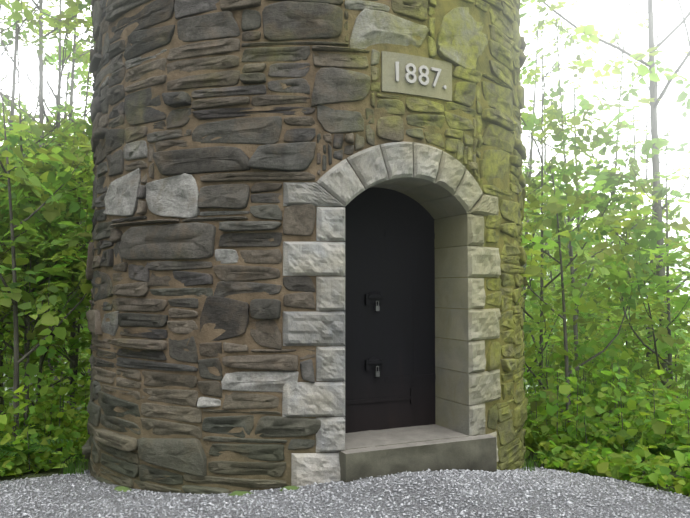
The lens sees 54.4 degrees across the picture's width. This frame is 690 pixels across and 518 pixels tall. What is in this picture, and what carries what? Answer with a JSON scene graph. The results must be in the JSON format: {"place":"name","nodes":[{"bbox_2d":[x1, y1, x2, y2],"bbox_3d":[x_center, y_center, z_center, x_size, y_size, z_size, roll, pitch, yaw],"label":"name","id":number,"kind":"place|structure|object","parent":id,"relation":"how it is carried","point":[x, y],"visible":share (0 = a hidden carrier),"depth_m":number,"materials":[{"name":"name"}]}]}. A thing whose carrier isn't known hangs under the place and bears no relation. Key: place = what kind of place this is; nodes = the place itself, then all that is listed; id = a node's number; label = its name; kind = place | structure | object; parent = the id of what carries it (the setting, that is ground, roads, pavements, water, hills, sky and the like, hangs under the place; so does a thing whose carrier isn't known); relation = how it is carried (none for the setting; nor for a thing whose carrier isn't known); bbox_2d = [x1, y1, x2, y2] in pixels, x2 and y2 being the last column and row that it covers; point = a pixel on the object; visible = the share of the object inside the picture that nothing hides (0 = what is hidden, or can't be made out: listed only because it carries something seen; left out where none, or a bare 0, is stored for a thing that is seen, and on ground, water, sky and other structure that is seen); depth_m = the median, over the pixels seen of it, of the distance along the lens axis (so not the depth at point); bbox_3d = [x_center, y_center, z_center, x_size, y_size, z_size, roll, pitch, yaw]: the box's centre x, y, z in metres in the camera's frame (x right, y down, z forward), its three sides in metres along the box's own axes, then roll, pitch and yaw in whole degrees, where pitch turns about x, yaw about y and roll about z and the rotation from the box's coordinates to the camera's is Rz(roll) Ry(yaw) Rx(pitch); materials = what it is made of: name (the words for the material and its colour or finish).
{"place":"outdoors","nodes":[
{"label":"outdoors","id":0,"kind":"place"},
{"bbox_2d":[0,467,689,517],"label":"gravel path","id":1,"kind":"structure","parent":0,"point":[447,492],"depth_m":4.38,"materials":[{"name":"grey gravel"}]},
{"bbox_2d":[75,468,299,495],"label":"moss cushions","id":2,"kind":"object","parent":1,"relation":"on","point":[125,489],"visible":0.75,"depth_m":4.68,"materials":[{"name":"green plant"}]},
{"bbox_2d":[0,466,689,517],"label":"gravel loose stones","id":3,"kind":"object","parent":1,"relation":"on","point":[344,495],"visible":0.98,"depth_m":4.48,"materials":[{"name":"grey gravel"}]},
{"bbox_2d":[339,424,496,481],"bbox_3d":[0.452,1.513,5.226,1.280,0.292,0.717,1,-3,-24],"label":"doorstep","id":4,"kind":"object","parent":1,"relation":"on","point":[386,452],"depth_m":5.00,"materials":[{"name":"grey concrete"}]},
{"bbox_2d":[0,248,689,495],"bbox_3d":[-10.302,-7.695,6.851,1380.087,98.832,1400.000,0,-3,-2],"label":"terrain","id":5,"kind":"structure","parent":0,"point":[42,472],"depth_m":6.31,"materials":[{"name":"green plant"}]},
{"bbox_2d":[0,0,66,181],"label":"tree","id":6,"kind":"object","parent":5,"relation":"on","point":[37,9],"depth_m":10.40,"materials":[{"name":"plant"}]},
{"bbox_2d":[0,0,80,311],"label":"tree","id":7,"kind":"object","parent":5,"relation":"on","point":[12,96],"depth_m":14.52,"materials":[{"name":"plant"}]},
{"bbox_2d":[0,0,82,158],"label":"tree","id":8,"kind":"object","parent":5,"relation":"on","point":[6,77],"depth_m":19.99,"materials":[{"name":"plant"}]},
{"bbox_2d":[0,0,91,404],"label":"tree","id":9,"kind":"object","parent":5,"relation":"on","point":[60,70],"depth_m":12.02,"materials":[{"name":"plant"}]},
{"bbox_2d":[0,0,93,423],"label":"tree","id":10,"kind":"object","parent":5,"relation":"on","point":[17,15],"depth_m":8.32,"materials":[{"name":"green plant"}]},
{"bbox_2d":[0,0,93,407],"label":"tree","id":11,"kind":"object","parent":5,"relation":"on","point":[71,86],"depth_m":18.33,"materials":[{"name":"plant"}]},
{"bbox_2d":[0,0,94,245],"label":"tree","id":12,"kind":"object","parent":5,"relation":"on","point":[47,82],"depth_m":13.30,"materials":[{"name":"grey plant"}]},
{"bbox_2d":[0,0,95,364],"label":"tree","id":13,"kind":"object","parent":5,"relation":"on","point":[70,235],"depth_m":8.58,"materials":[{"name":"green plant"}]},
{"bbox_2d":[34,0,82,360],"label":"tree","id":14,"kind":"object","parent":5,"relation":"on","point":[41,117],"visible":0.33,"depth_m":13.76,"materials":[{"name":"grey plant"}]},
{"bbox_2d":[86,43,94,406],"bbox_3d":[-5.929,-6.494,17.222,7.052,20.966,8.326,-1,-3,24],"label":"tree","id":15,"kind":"object","parent":5,"relation":"on","point":[88,371],"visible":0.02,"depth_m":17.11,"materials":[{"name":"green plant"}]},
{"bbox_2d":[82,0,527,493],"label":"tower rubble stones","id":16,"kind":"object","parent":5,"relation":"on","point":[461,41],"visible":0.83,"depth_m":5.02,"materials":[{"name":"grey stone"}]},
{"bbox_2d":[381,51,451,101],"bbox_3d":[0.547,-1.388,5.131,0.623,0.300,0.092,1,-3,-26],"label":"date plaque","id":17,"kind":"object","parent":16,"relation":"on","point":[402,85],"visible":0.79,"depth_m":5.08,"materials":[{"name":"beige stone"}]},
{"bbox_2d":[395,62,446,88],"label":"date numerals","id":18,"kind":"object","parent":17,"relation":"attached to","point":[420,72],"visible":1,"depth_m":5.07,"materials":[{"name":"white stone"}]},
{"bbox_2d":[91,0,522,492],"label":"tower mortar","id":19,"kind":"object","parent":5,"relation":"on","point":[208,333],"visible":0.21,"depth_m":5.00,"materials":[{"name":"brown concrete"}]},
{"bbox_2d":[282,142,500,485],"bbox_3d":[0.394,0.389,5.258,1.894,2.518,0.662,1,-3,-24],"label":"stone door surround","id":20,"kind":"object","parent":19,"relation":"attached to","point":[427,177],"depth_m":5.04,"materials":[{"name":"grey stone"}]},
{"bbox_2d":[343,187,435,432],"bbox_3d":[0.291,0.383,5.488,1.140,2.052,0.042,1,-3,-24],"label":"iron door","id":21,"kind":"structure","parent":20,"relation":"attached to","point":[390,248],"depth_m":5.54,"materials":[{"name":"black metal"}]},
{"bbox_2d":[375,301,379,376],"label":"padlocks","id":22,"kind":"object","parent":21,"relation":"attached to","point":[377,373],"visible":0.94,"depth_m":5.44,"materials":[{"name":"grey metal"}]},
{"bbox_2d":[327,214,475,416],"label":"mortar joints","id":23,"kind":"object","parent":20,"relation":"in","point":[436,307],"depth_m":5.42,"materials":[{"name":"grey concrete"}]},
{"bbox_2d":[59,449,558,474],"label":"grass tufts","id":24,"kind":"object","parent":5,"relation":"on","point":[70,469],"visible":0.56,"depth_m":6.08,"materials":[{"name":"green plant"}]},
{"bbox_2d":[0,424,683,471],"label":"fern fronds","id":25,"kind":"object","parent":5,"relation":"on","point":[35,447],"visible":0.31,"depth_m":6.17,"materials":[{"name":"green plant"}]},
{"bbox_2d":[0,39,689,440],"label":"saplings","id":26,"kind":"object","parent":5,"relation":"on","point":[46,177],"depth_m":8.14,"materials":[{"name":"green plant"}]},
{"bbox_2d":[0,0,689,405],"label":"forest","id":27,"kind":"object","parent":5,"relation":"on","point":[78,70],"depth_m":21.96,"materials":[{"name":"green plant"}]},
{"bbox_2d":[0,337,689,496],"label":"undergrowth","id":28,"kind":"object","parent":5,"relation":"on","point":[600,454],"depth_m":6.57,"materials":[{"name":"green plant"}]},
{"bbox_2d":[520,0,631,316],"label":"tree","id":29,"kind":"object","parent":5,"relation":"on","point":[569,43],"depth_m":13.98,"materials":[{"name":"green plant"}]},
{"bbox_2d":[520,0,637,357],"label":"tree","id":30,"kind":"object","parent":5,"relation":"on","point":[561,33],"depth_m":20.82,"materials":[{"name":"green plant"}]},
{"bbox_2d":[519,0,688,321],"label":"tree","id":31,"kind":"object","parent":5,"relation":"on","point":[620,103],"depth_m":12.68,"materials":[{"name":"plant"}]},
{"bbox_2d":[520,0,689,397],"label":"tree","id":32,"kind":"object","parent":5,"relation":"on","point":[573,270],"depth_m":10.81,"materials":[{"name":"plant"}]},
{"bbox_2d":[520,0,689,404],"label":"tree","id":33,"kind":"object","parent":5,"relation":"on","point":[593,34],"depth_m":8.65,"materials":[{"name":"green plant"}]},
{"bbox_2d":[522,0,689,380],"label":"tree","id":34,"kind":"object","parent":5,"relation":"on","point":[612,40],"depth_m":16.32,"materials":[{"name":"green plant"}]},
{"bbox_2d":[522,0,689,378],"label":"tree","id":35,"kind":"object","parent":5,"relation":"on","point":[594,112],"depth_m":17.86,"materials":[{"name":"green plant"}]},
{"bbox_2d":[525,0,689,412],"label":"tree","id":36,"kind":"object","parent":5,"relation":"on","point":[647,167],"depth_m":10.76,"materials":[{"name":"plant"}]},
{"bbox_2d":[543,0,689,392],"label":"tree","id":37,"kind":"object","parent":5,"relation":"on","point":[654,134],"visible":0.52,"depth_m":10.64,"materials":[{"name":"plant"}]},
{"bbox_2d":[0,0,689,248],"label":"sky","id":38,"kind":"structure","parent":0,"point":[611,16],"materials":[{"name":"white"}]}
]}

